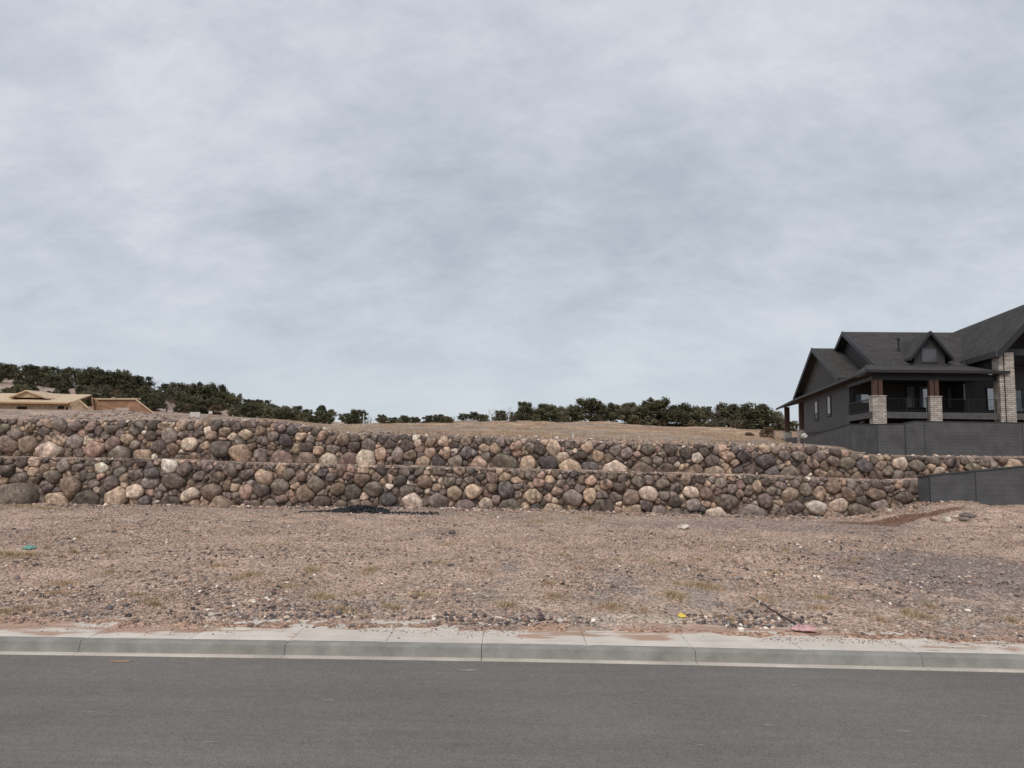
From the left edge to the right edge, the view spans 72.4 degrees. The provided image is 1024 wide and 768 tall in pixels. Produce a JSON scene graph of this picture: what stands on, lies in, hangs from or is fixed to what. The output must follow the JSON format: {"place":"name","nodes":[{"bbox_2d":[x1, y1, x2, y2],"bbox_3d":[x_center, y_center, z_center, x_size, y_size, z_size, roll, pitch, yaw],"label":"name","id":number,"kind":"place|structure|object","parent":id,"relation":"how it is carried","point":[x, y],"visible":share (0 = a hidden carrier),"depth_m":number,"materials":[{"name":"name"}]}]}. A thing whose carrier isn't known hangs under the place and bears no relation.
{"place":"outdoors","nodes":[
{"label":"outdoors","id":0,"kind":"place"},
{"bbox_2d":[0,455,917,480],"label":"terrace ground","id":1,"kind":"structure","parent":0,"point":[638,472],"depth_m":31.05,"materials":[{"name":"soil"}]},
{"bbox_2d":[0,419,1023,479],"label":"boulder wall","id":2,"kind":"structure","parent":1,"relation":"on","point":[261,441],"depth_m":31.62,"materials":[{"name":"stone"}]},
{"bbox_2d":[0,410,1023,482],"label":"terrace stones","id":3,"kind":"object","parent":1,"relation":"on","point":[163,417],"visible":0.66,"depth_m":34.39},
{"bbox_2d":[0,655,1023,767],"bbox_3d":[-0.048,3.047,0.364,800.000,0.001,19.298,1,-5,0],"label":"road","id":4,"kind":"structure","parent":0,"point":[60,711],"depth_m":7.96,"materials":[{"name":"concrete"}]},
{"bbox_2d":[0,651,1023,672],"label":"gutter","id":5,"kind":"object","parent":4,"relation":"on","point":[511,660],"visible":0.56,"depth_m":9.98,"materials":[{"name":"concrete"}]},
{"bbox_2d":[0,500,1023,644],"bbox_3d":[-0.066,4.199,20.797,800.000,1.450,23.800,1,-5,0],"label":"gravel ground","id":6,"kind":"structure","parent":0,"point":[922,528],"depth_m":16.41,"materials":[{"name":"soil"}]},
{"bbox_2d":[296,504,438,514],"bbox_3d":[-5.592,4.930,27.304,5.584,0.412,1.725,1,-5,0],"label":"scrap heap","id":7,"kind":"object","parent":6,"relation":"on","point":[357,508],"visible":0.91,"depth_m":27.18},
{"bbox_2d":[0,457,918,517],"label":"boulder wall","id":8,"kind":"structure","parent":6,"relation":"on","point":[31,480],"depth_m":29.75,"materials":[{"name":"stone"}]},
{"bbox_2d":[0,500,973,520],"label":"wall foot stones","id":9,"kind":"object","parent":6,"relation":"on","point":[648,513],"depth_m":28.93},
{"bbox_2d":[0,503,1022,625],"bbox_3d":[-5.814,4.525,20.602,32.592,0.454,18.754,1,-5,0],"label":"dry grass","id":10,"kind":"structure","parent":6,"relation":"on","point":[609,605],"depth_m":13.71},
{"bbox_2d":[0,637,1023,668],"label":"kerb","id":11,"kind":"structure","parent":6,"relation":"on","point":[542,651],"depth_m":10.11,"materials":[{"name":"concrete"}]},
{"bbox_2d":[0,525,1023,633],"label":"rubble","id":12,"kind":"object","parent":6,"relation":"on","point":[743,618],"visible":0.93,"depth_m":12.71,"materials":[{"name":"stone"}]},
{"bbox_2d":[749,596,796,624],"bbox_3d":[4.630,4.024,12.546,0.109,0.070,2.165,1,-5,0],"label":"metal rod","id":13,"kind":"object","parent":6,"relation":"on","point":[784,617],"visible":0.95,"depth_m":12.39,"materials":[{"name":"black metal"}]},
{"bbox_2d":[791,624,816,631],"bbox_3d":[4.658,3.894,11.196,0.393,0.086,0.198,-2,-6,26],"label":"plastic bag","id":14,"kind":"object","parent":6,"relation":"on","point":[800,627],"visible":1,"depth_m":11.17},
{"bbox_2d":[867,592,906,606],"bbox_3d":[7.354,4.169,13.584,0.256,0.077,1.452,1,-5,0],"label":"stick","id":15,"kind":"object","parent":6,"relation":"on","point":[888,600],"visible":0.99,"depth_m":13.48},
{"bbox_2d":[959,512,975,517],"bbox_3d":[16.618,4.781,25.504,0.544,0.217,0.370,1,-5,0],"label":"rock","id":16,"kind":"object","parent":6,"relation":"on","point":[969,514],"visible":0.96,"depth_m":25.38,"materials":[{"name":"stone"}]},
{"bbox_2d":[917,465,1023,505],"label":"block wall","id":17,"kind":"structure","parent":6,"relation":"on","point":[998,486],"depth_m":28.21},
{"bbox_2d":[0,615,1023,657],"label":"sidewalk","id":18,"kind":"structure","parent":0,"point":[594,636],"depth_m":10.66,"materials":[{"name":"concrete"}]},
{"bbox_2d":[8,625,1023,650],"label":"sidewalk grit","id":19,"kind":"object","parent":18,"relation":"on","point":[395,630],"visible":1,"depth_m":10.78,"materials":[{"name":"gravel"}]},
{"bbox_2d":[0,378,1023,494],"bbox_3d":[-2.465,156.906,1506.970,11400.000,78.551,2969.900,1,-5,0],"label":"hillside","id":20,"kind":"structure","parent":0,"point":[19,413],"depth_m":64.48,"materials":[{"name":"soil"}]},
{"bbox_2d":[0,368,7,381],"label":"juniper tree","id":21,"kind":"object","parent":20,"relation":"on","point":[2,373],"visible":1,"depth_m":174.87,"materials":[{"name":"green plant"}]},
{"bbox_2d":[0,362,14,379],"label":"juniper tree","id":22,"kind":"object","parent":20,"relation":"on","point":[9,373],"visible":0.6,"depth_m":184.34,"materials":[{"name":"green plant"}]},
{"bbox_2d":[12,383,31,392],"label":"juniper tree","id":23,"kind":"object","parent":20,"relation":"on","point":[21,388],"visible":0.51,"depth_m":134.19,"materials":[{"name":"green plant"}]},
{"bbox_2d":[12,363,40,381],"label":"juniper tree","id":24,"kind":"object","parent":20,"relation":"on","point":[25,368],"visible":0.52,"depth_m":180.83,"materials":[{"name":"green plant"}]},
{"bbox_2d":[23,368,51,385],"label":"juniper tree","id":25,"kind":"object","parent":20,"relation":"on","point":[29,380],"visible":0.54,"depth_m":178.88,"materials":[{"name":"green plant"}]},
{"bbox_2d":[0,390,91,409],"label":"framed house","id":26,"kind":"structure","parent":20,"relation":"on","point":[28,400],"depth_m":76.00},
{"bbox_2d":[34,366,66,385],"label":"juniper tree","id":27,"kind":"object","parent":20,"relation":"on","point":[48,371],"visible":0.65,"depth_m":178.65,"materials":[{"name":"green plant"}]},
{"bbox_2d":[43,376,63,387],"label":"juniper tree","id":28,"kind":"object","parent":20,"relation":"on","point":[50,380],"visible":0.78,"depth_m":176.28,"materials":[{"name":"green plant"}]},
{"bbox_2d":[54,380,72,393],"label":"juniper tree","id":29,"kind":"object","parent":20,"relation":"on","point":[62,387],"visible":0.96,"depth_m":153.45,"materials":[{"name":"green plant"}]},
{"bbox_2d":[62,366,82,387],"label":"juniper tree","id":30,"kind":"object","parent":20,"relation":"on","point":[70,372],"visible":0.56,"depth_m":181.62,"materials":[{"name":"green plant"}]},
{"bbox_2d":[71,367,93,389],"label":"juniper tree","id":31,"kind":"object","parent":20,"relation":"on","point":[78,374],"visible":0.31,"depth_m":172.40,"materials":[{"name":"green plant"}]},
{"bbox_2d":[85,392,100,405],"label":"juniper tree","id":32,"kind":"object","parent":20,"relation":"on","point":[94,395],"visible":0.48,"depth_m":117.35,"materials":[{"name":"green plant"}]},
{"bbox_2d":[80,367,108,390],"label":"juniper tree","id":33,"kind":"object","parent":20,"relation":"on","point":[89,378],"visible":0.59,"depth_m":170.56,"materials":[{"name":"green plant"}]},
{"bbox_2d":[90,371,123,392],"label":"juniper tree","id":34,"kind":"object","parent":20,"relation":"on","point":[114,381],"visible":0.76,"depth_m":171.10,"materials":[{"name":"green plant"}]},
{"bbox_2d":[109,390,123,397],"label":"juniper tree","id":35,"kind":"object","parent":20,"relation":"on","point":[114,393],"visible":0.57,"depth_m":147.59,"materials":[{"name":"green plant"}]},
{"bbox_2d":[106,369,131,380],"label":"juniper tree","id":36,"kind":"object","parent":20,"relation":"on","point":[122,373],"visible":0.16,"depth_m":175.02,"materials":[{"name":"green plant"}]},
{"bbox_2d":[91,397,152,413],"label":"framed garage","id":37,"kind":"structure","parent":20,"relation":"on","point":[126,404],"depth_m":80.24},
{"bbox_2d":[113,374,142,394],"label":"juniper tree","id":38,"kind":"object","parent":20,"relation":"on","point":[126,377],"visible":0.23,"depth_m":171.64,"materials":[{"name":"green plant"}]},
{"bbox_2d":[127,390,140,397],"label":"juniper tree","id":39,"kind":"object","parent":20,"relation":"on","point":[134,394],"visible":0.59,"depth_m":148.02,"materials":[{"name":"green plant"}]},
{"bbox_2d":[124,375,156,393],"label":"juniper tree","id":40,"kind":"object","parent":20,"relation":"on","point":[136,382],"visible":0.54,"depth_m":168.14,"materials":[{"name":"green plant"}]},
{"bbox_2d":[135,385,153,395],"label":"juniper tree","id":41,"kind":"object","parent":20,"relation":"on","point":[144,389],"visible":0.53,"depth_m":157.00,"materials":[{"name":"green plant"}]},
{"bbox_2d":[138,393,150,405],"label":"juniper tree","id":42,"kind":"object","parent":20,"relation":"on","point":[146,398],"visible":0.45,"depth_m":126.23,"materials":[{"name":"green plant"}]},
{"bbox_2d":[146,398,162,410],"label":"juniper tree","id":43,"kind":"object","parent":20,"relation":"on","point":[155,404],"visible":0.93,"depth_m":121.22,"materials":[{"name":"green plant"}]},
{"bbox_2d":[158,383,168,399],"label":"juniper tree","id":44,"kind":"object","parent":20,"relation":"on","point":[164,387],"visible":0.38,"depth_m":173.85,"materials":[{"name":"green plant"}]},
{"bbox_2d":[165,382,188,402],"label":"juniper tree","id":45,"kind":"object","parent":20,"relation":"on","point":[174,388],"visible":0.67,"depth_m":161.86,"materials":[{"name":"green plant"}]},
{"bbox_2d":[172,403,185,412],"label":"juniper tree","id":46,"kind":"object","parent":20,"relation":"on","point":[181,407],"visible":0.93,"depth_m":117.14,"materials":[{"name":"green plant"}]},
{"bbox_2d":[182,397,197,405],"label":"juniper tree","id":47,"kind":"object","parent":20,"relation":"on","point":[188,400],"visible":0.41,"depth_m":136.81,"materials":[{"name":"green plant"}]},
{"bbox_2d":[188,405,200,413],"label":"juniper tree","id":48,"kind":"object","parent":20,"relation":"on","point":[192,409],"visible":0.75,"depth_m":125.09,"materials":[{"name":"green plant"}]},
{"bbox_2d":[182,382,222,399],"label":"juniper tree","id":49,"kind":"object","parent":20,"relation":"on","point":[200,389],"visible":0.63,"depth_m":158.75,"materials":[{"name":"green plant"}]},
{"bbox_2d":[194,399,213,413],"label":"juniper tree","id":50,"kind":"object","parent":20,"relation":"on","point":[203,405],"visible":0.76,"depth_m":128.36,"materials":[{"name":"green plant"}]},
{"bbox_2d":[207,405,223,414],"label":"juniper tree","id":51,"kind":"object","parent":20,"relation":"on","point":[216,408],"visible":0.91,"depth_m":127.57,"materials":[{"name":"green plant"}]},
{"bbox_2d":[213,397,226,410],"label":"juniper tree","id":52,"kind":"object","parent":20,"relation":"on","point":[218,401],"visible":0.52,"depth_m":152.54,"materials":[{"name":"green plant"}]},
{"bbox_2d":[210,384,231,403],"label":"juniper tree","id":53,"kind":"object","parent":20,"relation":"on","point":[222,388],"visible":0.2,"depth_m":168.28,"materials":[{"name":"green plant"}]},
{"bbox_2d":[226,407,240,416],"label":"juniper tree","id":54,"kind":"object","parent":20,"relation":"on","point":[233,411],"visible":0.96,"depth_m":120.58,"materials":[{"name":"green plant"}]},
{"bbox_2d":[224,392,243,409],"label":"juniper tree","id":55,"kind":"object","parent":20,"relation":"on","point":[233,399],"visible":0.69,"depth_m":163.05,"materials":[{"name":"green plant"}]},
{"bbox_2d":[239,404,260,416],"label":"juniper tree","id":56,"kind":"object","parent":20,"relation":"on","point":[246,408],"visible":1,"depth_m":115.78,"materials":[{"name":"green plant"}]},
{"bbox_2d":[257,406,275,418],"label":"juniper tree","id":57,"kind":"object","parent":20,"relation":"on","point":[266,409],"visible":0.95,"depth_m":117.31,"materials":[{"name":"green plant"}]},
{"bbox_2d":[273,411,285,419],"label":"juniper tree","id":58,"kind":"object","parent":20,"relation":"on","point":[279,415],"visible":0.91,"depth_m":121.27,"materials":[{"name":"green plant"}]},
{"bbox_2d":[277,408,289,419],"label":"juniper tree","id":59,"kind":"object","parent":20,"relation":"on","point":[284,412],"visible":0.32,"depth_m":124.74,"materials":[{"name":"green plant"}]},
{"bbox_2d":[296,412,309,421],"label":"juniper tree","id":60,"kind":"object","parent":20,"relation":"on","point":[303,417],"visible":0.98,"depth_m":117.82,"materials":[{"name":"green plant"}]},
{"bbox_2d":[313,405,326,416],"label":"juniper tree","id":61,"kind":"object","parent":20,"relation":"on","point":[322,409],"visible":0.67,"depth_m":150.69,"materials":[{"name":"green plant"}]},
{"bbox_2d":[317,414,328,423],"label":"juniper tree","id":62,"kind":"object","parent":20,"relation":"on","point":[323,420],"visible":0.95,"depth_m":124.13,"materials":[{"name":"green plant"}]},
{"bbox_2d":[325,409,337,420],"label":"juniper tree","id":63,"kind":"object","parent":20,"relation":"on","point":[330,413],"visible":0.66,"depth_m":156.47,"materials":[{"name":"green plant"}]},
{"bbox_2d":[344,415,356,423],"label":"juniper tree","id":64,"kind":"object","parent":20,"relation":"on","point":[350,419],"visible":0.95,"depth_m":129.64,"materials":[{"name":"green plant"}]},
{"bbox_2d":[349,409,368,423],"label":"juniper tree","id":65,"kind":"object","parent":20,"relation":"on","point":[358,411],"visible":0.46,"depth_m":141.80,"materials":[{"name":"green plant"}]},
{"bbox_2d":[378,417,390,423],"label":"juniper tree","id":66,"kind":"object","parent":20,"relation":"on","point":[383,420],"visible":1,"depth_m":119.18,"materials":[{"name":"green plant"}]},
{"bbox_2d":[398,415,411,422],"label":"juniper tree","id":67,"kind":"object","parent":20,"relation":"on","point":[406,418],"visible":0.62,"depth_m":116.93,"materials":[{"name":"green plant"}]},
{"bbox_2d":[421,415,434,422],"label":"juniper tree","id":68,"kind":"object","parent":20,"relation":"on","point":[427,418],"visible":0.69,"depth_m":127.11,"materials":[{"name":"green plant"}]},
{"bbox_2d":[430,414,443,422],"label":"juniper tree","id":69,"kind":"object","parent":20,"relation":"on","point":[437,418],"visible":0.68,"depth_m":122.41,"materials":[{"name":"green plant"}]},
{"bbox_2d":[457,413,469,419],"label":"juniper tree","id":70,"kind":"object","parent":20,"relation":"on","point":[463,416],"visible":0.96,"depth_m":124.01,"materials":[{"name":"green plant"}]},
{"bbox_2d":[467,411,478,419],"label":"juniper tree","id":71,"kind":"object","parent":20,"relation":"on","point":[471,415],"visible":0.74,"depth_m":126.93,"materials":[{"name":"green plant"}]},
{"bbox_2d":[493,410,506,420],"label":"juniper tree","id":72,"kind":"object","parent":20,"relation":"on","point":[499,417],"visible":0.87,"depth_m":126.71,"materials":[{"name":"green plant"}]},
{"bbox_2d":[510,411,523,419],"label":"juniper tree","id":73,"kind":"object","parent":20,"relation":"on","point":[517,415],"visible":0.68,"depth_m":117.61,"materials":[{"name":"green plant"}]},
{"bbox_2d":[251,417,796,444],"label":"field grass","id":74,"kind":"structure","parent":20,"relation":"on","point":[479,434],"depth_m":52.76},
{"bbox_2d":[513,401,535,420],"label":"juniper tree","id":75,"kind":"object","parent":20,"relation":"on","point":[525,408],"visible":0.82,"depth_m":119.52,"materials":[{"name":"green plant"}]},
{"bbox_2d":[532,403,559,421],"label":"juniper tree","id":76,"kind":"object","parent":20,"relation":"on","point":[546,411],"visible":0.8,"depth_m":120.58,"materials":[{"name":"green plant"}]},
{"bbox_2d":[553,405,568,421],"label":"juniper tree","id":77,"kind":"object","parent":20,"relation":"on","point":[561,412],"visible":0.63,"depth_m":123.68,"materials":[{"name":"green plant"}]},
{"bbox_2d":[564,404,581,421],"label":"juniper tree","id":78,"kind":"object","parent":20,"relation":"on","point":[575,418],"visible":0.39,"depth_m":127.04,"materials":[{"name":"green plant"}]},
{"bbox_2d":[569,397,609,420],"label":"juniper tree","id":79,"kind":"object","parent":20,"relation":"on","point":[587,410],"visible":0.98,"depth_m":123.85,"materials":[{"name":"green plant"}]},
{"bbox_2d":[605,402,617,421],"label":"juniper tree","id":80,"kind":"object","parent":20,"relation":"on","point":[610,408],"visible":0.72,"depth_m":123.92,"materials":[{"name":"green plant"}]},
{"bbox_2d":[611,402,640,423],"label":"juniper tree","id":81,"kind":"object","parent":20,"relation":"on","point":[622,409],"visible":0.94,"depth_m":116.76,"materials":[{"name":"green plant"}]},
{"bbox_2d":[624,405,656,424],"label":"juniper tree","id":82,"kind":"object","parent":20,"relation":"on","point":[651,419],"visible":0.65,"depth_m":116.50,"materials":[{"name":"green plant"}]},
{"bbox_2d":[637,396,677,425],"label":"juniper tree","id":83,"kind":"object","parent":20,"relation":"on","point":[658,406],"visible":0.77,"depth_m":117.19,"materials":[{"name":"green plant"}]},
{"bbox_2d":[654,405,684,426],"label":"juniper tree","id":84,"kind":"object","parent":20,"relation":"on","point":[676,418],"visible":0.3,"depth_m":120.40,"materials":[{"name":"green plant"}]},
{"bbox_2d":[675,402,698,426],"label":"juniper tree","id":85,"kind":"object","parent":20,"relation":"on","point":[685,409],"visible":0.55,"depth_m":122.23,"materials":[{"name":"green plant"}]},
{"bbox_2d":[682,406,707,426],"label":"juniper tree","id":86,"kind":"object","parent":20,"relation":"on","point":[697,411],"visible":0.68,"depth_m":122.73,"materials":[{"name":"green plant"}]},
{"bbox_2d":[691,406,713,426],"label":"juniper tree","id":87,"kind":"object","parent":20,"relation":"on","point":[707,409],"visible":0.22,"depth_m":126.56,"materials":[{"name":"green plant"}]},
{"bbox_2d":[708,408,725,426],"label":"juniper tree","id":88,"kind":"object","parent":20,"relation":"on","point":[719,423],"visible":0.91,"depth_m":117.51,"materials":[{"name":"green plant"}]},
{"bbox_2d":[707,402,743,428],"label":"juniper tree","id":89,"kind":"object","parent":20,"relation":"on","point":[730,409],"visible":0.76,"depth_m":122.16,"materials":[{"name":"green plant"}]},
{"bbox_2d":[724,412,746,428],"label":"grey shrub","id":90,"kind":"object","parent":20,"relation":"on","point":[737,414],"visible":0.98,"depth_m":111.70,"materials":[{"name":"green plant"}]},
{"bbox_2d":[732,401,780,428],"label":"juniper tree","id":91,"kind":"object","parent":20,"relation":"on","point":[758,415],"visible":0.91,"depth_m":117.08,"materials":[{"name":"green plant"}]},
{"bbox_2d":[759,426,774,438],"bbox_3d":[22.547,4.324,61.939,1.480,1.252,1.362,-2,-6,25],"label":"brown bush","id":92,"kind":"object","parent":20,"relation":"on","point":[767,431],"visible":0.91,"depth_m":61.70,"materials":[{"name":"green plant"}]},
{"bbox_2d":[762,411,784,430],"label":"juniper tree","id":93,"kind":"object","parent":20,"relation":"on","point":[780,426],"visible":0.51,"depth_m":119.15,"materials":[{"name":"green plant"}]},
{"bbox_2d":[776,305,1023,443],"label":"dark house","id":94,"kind":"structure","parent":20,"relation":"on","point":[973,372],"depth_m":50.57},
{"bbox_2d":[813,399,818,420],"bbox_3d":[27.291,2.348,62.822,0.069,1.873,1.534,0,-6,11],"label":"window","id":95,"kind":"structure","parent":94,"relation":"in","point":[816,415],"depth_m":62.72,"materials":[{"name":"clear glass"}]},
{"bbox_2d":[826,394,831,416],"bbox_3d":[26.439,1.812,58.425,0.069,1.762,1.428,0,-6,11],"label":"window","id":96,"kind":"structure","parent":94,"relation":"in","point":[828,398],"depth_m":58.49,"materials":[{"name":"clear glass"}]},
{"bbox_2d":[854,393,869,403],"bbox_3d":[26.153,1.092,52.293,1.151,0.780,0.069,1,-5,3],"label":"window","id":97,"kind":"structure","parent":94,"relation":"in","point":[857,396],"depth_m":52.30,"materials":[{"name":"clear glass"}]},
{"bbox_2d":[905,385,915,407],"bbox_3d":[29.700,0.965,52.123,0.708,1.702,0.069,1,-5,3],"label":"glass door","id":98,"kind":"structure","parent":94,"relation":"in","point":[910,390],"depth_m":52.13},
{"bbox_2d":[918,385,927,407],"bbox_3d":[30.622,0.964,52.076,0.740,1.700,0.069,1,-5,3],"label":"glass door","id":99,"kind":"structure","parent":94,"relation":"in","point":[922,390],"depth_m":52.10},
{"bbox_2d":[946,386,951,408],"bbox_3d":[32.607,0.999,51.971,0.696,1.698,0.069,1,-5,3],"label":"glass door","id":100,"kind":"structure","parent":94,"relation":"in","point":[948,388],"depth_m":51.98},
{"bbox_2d":[986,387,993,410],"bbox_3d":[34.047,1.080,49.739,0.628,1.667,0.069,1,-5,3],"label":"glass door","id":101,"kind":"structure","parent":94,"relation":"in","point":[989,390],"depth_m":49.75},
{"bbox_2d":[1015,389,1023,411],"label":"window","id":102,"kind":"structure","parent":94,"relation":"in","point":[1018,391],"depth_m":49.60,"materials":[{"name":"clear glass"}]},
{"bbox_2d":[803,421,1023,457],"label":"block wall","id":103,"kind":"structure","parent":20,"relation":"on","point":[941,438],"depth_m":41.97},
{"bbox_2d":[0,0,1023,429],"label":"sky","id":104,"kind":"structure","parent":0,"point":[390,208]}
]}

